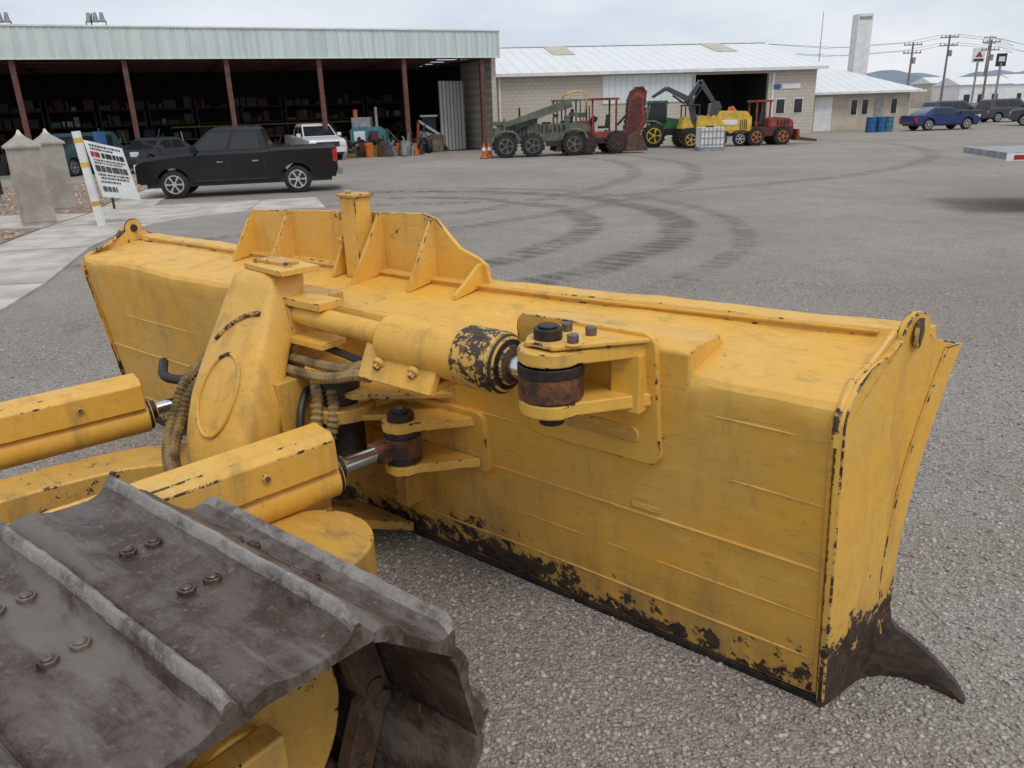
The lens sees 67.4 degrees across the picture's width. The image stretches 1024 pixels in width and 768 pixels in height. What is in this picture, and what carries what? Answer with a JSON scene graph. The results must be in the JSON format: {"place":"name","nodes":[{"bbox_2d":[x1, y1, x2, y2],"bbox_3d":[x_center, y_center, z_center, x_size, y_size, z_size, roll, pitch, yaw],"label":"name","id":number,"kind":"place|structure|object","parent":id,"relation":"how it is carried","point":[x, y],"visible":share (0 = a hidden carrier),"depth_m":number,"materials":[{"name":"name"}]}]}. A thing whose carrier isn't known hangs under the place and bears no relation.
{"place":"outdoors","nodes":[
{"label":"outdoors","id":0,"kind":"place"},
{"bbox_2d":[0,189,324,311],"bbox_3d":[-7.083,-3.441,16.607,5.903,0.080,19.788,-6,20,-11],"label":"concrete path","id":1,"kind":"structure","parent":0,"point":[25,266],"depth_m":15.57,"materials":[{"name":"grey concrete"}]},
{"bbox_2d":[92,128,115,208],"bbox_3d":[-10.286,-5.434,19.488,0.300,2.000,0.070,-2,20,0],"label":"sign post","id":2,"kind":"object","parent":1,"relation":"on","point":[99,136],"visible":0.53,"depth_m":19.20,"materials":[{"name":"blue plastic"}]},
{"bbox_2d":[71,131,140,225],"bbox_3d":[-8.636,-4.407,16.489,1.075,1.985,0.231,-14,23,-30],"label":"banner sign","id":3,"kind":"object","parent":1,"relation":"on","point":[112,172],"visible":0.99,"depth_m":16.43,"materials":[{"name":"white paint"}]},
{"bbox_2d":[0,98,1023,767],"bbox_3d":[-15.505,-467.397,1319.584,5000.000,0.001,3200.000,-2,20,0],"label":"gravel ground","id":4,"kind":"structure","parent":0,"point":[898,210],"depth_m":9.12,"materials":[{"name":"grey gravel"}]},
{"bbox_2d":[0,228,39,243],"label":"landscape bed","id":5,"kind":"object","parent":4,"relation":"on","point":[15,231],"visible":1,"depth_m":16.07,"materials":[{"name":"soil"}]},
{"bbox_2d":[0,213,86,229],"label":"concrete slab","id":6,"kind":"structure","parent":4,"relation":"on","point":[11,222],"depth_m":17.83,"materials":[{"name":"grey concrete"}]},
{"bbox_2d":[1,130,57,226],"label":"stone pillar","id":7,"kind":"structure","parent":6,"relation":"on","point":[30,185],"depth_m":16.72,"materials":[{"name":"beige stone"}]},
{"bbox_2d":[0,180,147,215],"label":"landscape bed","id":8,"kind":"object","parent":4,"relation":"on","point":[80,209],"visible":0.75,"depth_m":22.41,"materials":[{"name":"soil"}]},
{"bbox_2d":[0,181,3,204],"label":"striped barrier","id":9,"kind":"object","parent":8,"relation":"on","point":[1,193],"visible":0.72,"depth_m":21.84,"materials":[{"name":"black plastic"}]},
{"bbox_2d":[33,128,77,212],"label":"stone pillar","id":10,"kind":"structure","parent":8,"relation":"on","point":[55,165],"depth_m":19.37,"materials":[{"name":"beige stone"}]},
{"bbox_2d":[0,183,147,239],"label":"bed pebbles","id":11,"kind":"object","parent":8,"relation":"on","point":[16,212],"visible":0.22,"depth_m":22.48,"materials":[{"name":"brown gravel"}]},
{"bbox_2d":[52,131,121,176],"bbox_3d":[-19.450,-10.272,34.279,2.240,1.760,4.520,1,20,9],"label":"teal suv","id":12,"kind":"object","parent":4,"relation":"on","point":[73,161],"visible":0.25,"depth_m":33.34,"materials":[{"name":"paint"}]},
{"bbox_2d":[120,137,190,166],"bbox_3d":[-16.415,-10.583,35.346,2.190,1.440,4.620,3,20,14],"label":"grey sedan car","id":13,"kind":"object","parent":4,"relation":"on","point":[135,151],"visible":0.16,"depth_m":34.54,"materials":[{"name":"paint"}]},
{"bbox_2d":[0,123,444,175],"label":"stored parts pile","id":14,"kind":"object","parent":4,"relation":"on","point":[433,143],"visible":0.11,"depth_m":43.57,"materials":[{"name":"teal paint"}]},
{"bbox_2d":[133,126,342,198],"bbox_3d":[-8.044,-6.721,23.034,5.746,1.905,2.450,-6,20,-11],"label":"black pickup truck","id":15,"kind":"object","parent":4,"relation":"on","point":[232,155],"visible":1,"depth_m":22.13,"materials":[{"name":"paint"}]},
{"bbox_2d":[0,24,500,174],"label":"open front shed","id":16,"kind":"structure","parent":4,"relation":"on","point":[193,84],"depth_m":45.16,"materials":[{"name":"metal"}]},
{"bbox_2d":[0,12,11,23],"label":"roof vent","id":17,"kind":"object","parent":16,"relation":"on","point":[6,19],"visible":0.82,"depth_m":33.75,"materials":[{"name":"grey metal"}]},
{"bbox_2d":[85,12,106,24],"bbox_3d":[-18.851,-16.309,34.787,0.960,0.950,0.354,-2,20,0],"label":"roof vent","id":18,"kind":"object","parent":16,"relation":"on","point":[95,18],"visible":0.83,"depth_m":34.68,"materials":[{"name":"grey metal"}]},
{"bbox_2d":[438,81,466,150],"bbox_3d":[-3.478,-15.630,44.791,0.193,3.800,2.130,14,25,38],"label":"sliding door","id":19,"kind":"structure","parent":16,"relation":"in","point":[451,93],"depth_m":44.78,"materials":[{"name":"grey metal"}]},
{"bbox_2d":[284,123,346,159],"bbox_3d":[-10.390,-12.716,40.264,2.290,1.780,5.370,-12,22,-26],"label":"white pickup truck","id":20,"kind":"object","parent":4,"relation":"on","point":[313,133],"visible":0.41,"depth_m":39.04,"materials":[{"name":"paint"}]},
{"bbox_2d":[350,107,400,150],"bbox_3d":[-7.240,-13.640,41.493,2.831,2.500,1.316,-2,20,0],"label":"teal drill rig","id":21,"kind":"object","parent":4,"relation":"on","point":[363,128],"visible":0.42,"depth_m":41.02,"materials":[{"name":"paint"}]},
{"bbox_2d":[343,133,424,157],"bbox_3d":[-7.141,-12.751,41.075,4.845,1.202,2.287,-2,20,0],"label":"engine parts pile","id":22,"kind":"object","parent":4,"relation":"on","point":[368,149],"visible":0.91,"depth_m":40.47,"materials":[{"name":"orange paint"}]},
{"bbox_2d":[417,115,448,148],"bbox_3d":[-4.668,-14.748,45.109,1.846,2.000,1.416,-2,20,0],"label":"skid steer loader","id":23,"kind":"object","parent":4,"relation":"on","point":[431,126],"visible":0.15,"depth_m":44.49,"materials":[{"name":"metal"}]},
{"bbox_2d":[0,190,965,767],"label":"bulldozer","id":24,"kind":"object","parent":4,"relation":"on","point":[730,486],"visible":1,"depth_m":2.78,"materials":[{"name":"yellow paint"}]},
{"bbox_2d":[480,143,488,158],"bbox_3d":[-1.313,-10.936,36.005,0.400,0.720,0.400,-2,20,0],"label":"traffic cone","id":25,"kind":"object","parent":4,"relation":"on","point":[484,155],"visible":1,"depth_m":35.94,"materials":[{"name":"orange paint"}]},
{"bbox_2d":[487,142,493,157],"bbox_3d":[-1.067,-11.045,36.288,0.400,0.720,0.400,-2,20,0],"label":"traffic cone","id":26,"kind":"object","parent":4,"relation":"on","point":[489,152],"visible":0.97,"depth_m":36.23,"materials":[{"name":"orange paint"}]},
{"bbox_2d":[490,90,588,157],"bbox_3d":[1.254,-12.344,36.573,4.612,2.919,2.136,-3,20,-4],"label":"military loader","id":27,"kind":"object","parent":4,"relation":"on","point":[529,134],"visible":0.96,"depth_m":35.87,"materials":[{"name":"metal"}]},
{"bbox_2d":[550,86,647,154],"bbox_3d":[4.109,-12.612,36.901,4.443,3.026,2.016,-5,20,-8],"label":"red trencher","id":28,"kind":"object","parent":4,"relation":"on","point":[629,137],"visible":0.81,"depth_m":36.31,"materials":[{"name":"metal"}]},
{"bbox_2d":[641,100,678,147],"bbox_3d":[8.092,-13.850,40.962,2.707,2.386,1.516,-2,20,0],"label":"green tractor","id":29,"kind":"object","parent":4,"relation":"on","point":[658,129],"visible":0.69,"depth_m":40.45,"materials":[{"name":"metal"}]},
{"bbox_2d":[652,79,723,148],"bbox_3d":[8.836,-13.682,39.040,3.631,3.313,1.766,-2,20,0],"label":"compact excavator","id":30,"kind":"object","parent":4,"relation":"on","point":[685,136],"visible":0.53,"depth_m":38.68,"materials":[{"name":"metal"}]},
{"bbox_2d":[694,125,725,150],"bbox_3d":[9.465,-11.776,36.762,1.200,1.120,1.150,-2,20,0],"label":"ibc tank","id":31,"kind":"object","parent":4,"relation":"on","point":[710,138],"visible":1,"depth_m":36.31,"materials":[{"name":"white paint"}]},
{"bbox_2d":[707,111,751,145],"bbox_3d":[10.793,-13.222,39.757,2.850,1.750,1.267,-2,20,0],"label":"yellow compressor","id":32,"kind":"object","parent":4,"relation":"on","point":[738,123],"visible":0.59,"depth_m":39.15,"materials":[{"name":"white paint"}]},
{"bbox_2d":[725,100,816,145],"bbox_3d":[13.243,-13.526,39.782,5.102,2.246,1.566,-4,20,-5],"label":"tractor","id":33,"kind":"object","parent":4,"relation":"on","point":[776,130],"visible":0.86,"depth_m":39.33,"materials":[{"name":"metal"}]},
{"bbox_2d":[817,12,823,69],"bbox_3d":[24.483,-25.038,61.438,0.400,8.600,0.100,-2,20,0],"label":"radio mast","id":34,"kind":"object","parent":4,"relation":"on","point":[819,54],"visible":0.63,"depth_m":60.72,"materials":[{"name":"grey metal"}]},
{"bbox_2d":[811,92,910,131],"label":"walls","id":35,"kind":"structure","parent":4,"relation":"on","point":[842,118],"depth_m":55.22,"materials":[{"name":"beige paint"}]},
{"bbox_2d":[812,97,897,131],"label":"building doors and windows","id":36,"kind":"structure","parent":35,"relation":"attached to","point":[822,114],"depth_m":54.81,"materials":[{"name":"white paint"}]},
{"bbox_2d":[815,70,926,94],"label":"roof","id":37,"kind":"structure","parent":35,"relation":"on","point":[828,82],"depth_m":55.32,"materials":[{"name":"white metal"}]},
{"bbox_2d":[865,117,876,132],"bbox_3d":[23.549,-17.005,50.380,0.670,0.950,0.670,-2,20,0],"label":"steel drum","id":38,"kind":"object","parent":4,"relation":"on","point":[870,126],"visible":1,"depth_m":50.16,"materials":[{"name":"blue metal"}]},
{"bbox_2d":[875,117,885,131],"bbox_3d":[24.247,-17.095,50.568,0.670,0.950,0.670,-2,20,0],"label":"steel drum","id":39,"kind":"object","parent":4,"relation":"on","point":[880,124],"visible":0.84,"depth_m":50.33,"materials":[{"name":"blue metal"}]},
{"bbox_2d":[884,116,893,131],"bbox_3d":[24.844,-17.182,50.757,0.670,0.950,0.670,-2,20,0],"label":"steel drum","id":40,"kind":"object","parent":4,"relation":"on","point":[889,123],"visible":0.76,"depth_m":50.49,"materials":[{"name":"teal paint"}]},
{"bbox_2d":[903,42,922,85],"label":"utility pole","id":41,"kind":"object","parent":4,"relation":"on","point":[912,59],"visible":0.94,"depth_m":92.57,"materials":[{"name":"brown wood"}]},
{"bbox_2d":[769,34,1023,56],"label":"power lines","id":42,"kind":"object","parent":41,"relation":"attached to","point":[912,42],"visible":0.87,"depth_m":92.22,"materials":[{"name":"black metal"}]},
{"bbox_2d":[899,107,980,130],"bbox_3d":[28.276,-17.578,50.819,4.620,1.440,2.190,-4,20,-7],"label":"blue sedan car","id":43,"kind":"object","parent":4,"relation":"on","point":[927,118],"visible":1,"depth_m":50.07,"materials":[{"name":"paint"}]},
{"bbox_2d":[939,34,958,100],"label":"utility pole","id":44,"kind":"object","parent":4,"relation":"on","point":[949,53],"visible":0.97,"depth_m":92.61,"materials":[{"name":"brown wood"}]},
{"bbox_2d":[922,100,987,125],"bbox_3d":[33.688,-20.747,58.731,4.520,1.760,2.240,-4,20,-5],"label":"dark suv","id":45,"kind":"object","parent":4,"relation":"on","point":[965,107],"visible":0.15,"depth_m":57.86,"materials":[{"name":"grey paint"}]},
{"bbox_2d":[970,48,985,102],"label":"roadside sign","id":46,"kind":"object","parent":4,"relation":"on","point":[978,56],"visible":0.85,"depth_m":109.45,"materials":[{"name":"grey metal"}]},
{"bbox_2d":[983,36,995,75],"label":"utility pole","id":47,"kind":"object","parent":4,"relation":"on","point":[990,37],"visible":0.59,"depth_m":138.85,"materials":[{"name":"brown wood"}]},
{"bbox_2d":[981,39,1000,99],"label":"utility pole","id":48,"kind":"object","parent":4,"relation":"on","point":[990,55],"visible":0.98,"depth_m":93.64,"materials":[{"name":"brown wood"}]},
{"bbox_2d":[963,145,1023,160],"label":"flatbed trailer","id":49,"kind":"object","parent":4,"relation":"on","point":[1011,153],"visible":1,"depth_m":14.66,"materials":[{"name":"grey metal"}]},
{"bbox_2d":[973,98,1023,121],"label":"suv","id":50,"kind":"object","parent":4,"relation":"on","point":[998,110],"visible":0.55,"depth_m":60.67,"materials":[{"name":"grey paint"}]},
{"bbox_2d":[994,53,1007,98],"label":"roadside sign","id":51,"kind":"object","parent":4,"relation":"on","point":[1001,59],"visible":0.83,"depth_m":102.24,"materials":[{"name":"grey metal"}]},
{"bbox_2d":[1008,108,1023,125],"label":"car","id":52,"kind":"object","parent":4,"relation":"on","point":[1017,115],"visible":1,"depth_m":52.90,"materials":[{"name":"grey paint"}]},
{"bbox_2d":[0,0,1023,76],"label":"sky","id":53,"kind":"structure","parent":0,"point":[790,23],"materials":[{"name":"white"}]},
{"bbox_2d":[461,42,828,144],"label":"warehouse","id":54,"kind":"structure","parent":0,"point":[736,75],"depth_m":50.95,"materials":[{"name":"white metal"}]},
{"bbox_2d":[498,73,802,120],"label":"building doors and windows","id":55,"kind":"structure","parent":54,"relation":"in","point":[620,86],"depth_m":49.66,"materials":[{"name":"white metal"}]},
{"bbox_2d":[847,13,873,75],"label":"concrete tower","id":56,"kind":"structure","parent":0,"point":[860,41],"depth_m":64.17,"materials":[{"name":"white paint"}]},
{"bbox_2d":[910,76,956,107],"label":"distant building","id":57,"kind":"structure","parent":0,"point":[919,99],"depth_m":152.54,"materials":[{"name":"white metal"}]},
{"bbox_2d":[867,70,1023,97],"bbox_3d":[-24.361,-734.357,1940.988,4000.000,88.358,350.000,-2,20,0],"label":"distant hills","id":58,"kind":"structure","parent":0,"point":[898,76],"depth_m":2033.91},
{"bbox_2d":[931,76,1014,102],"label":"distant building","id":59,"kind":"structure","parent":0,"point":[957,88],"depth_m":118.58,"materials":[{"name":"white paint"}]},
{"bbox_2d":[1000,74,1023,77],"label":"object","id":60,"kind":"structure","parent":0,"point":[1013,75],"depth_m":170.51,"materials":[{"name":"grey metal"}]},
{"bbox_2d":[1007,78,1023,100],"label":"distant building","id":61,"kind":"structure","parent":0,"point":[1018,89],"depth_m":161.60,"materials":[{"name":"white paint"}]}
]}

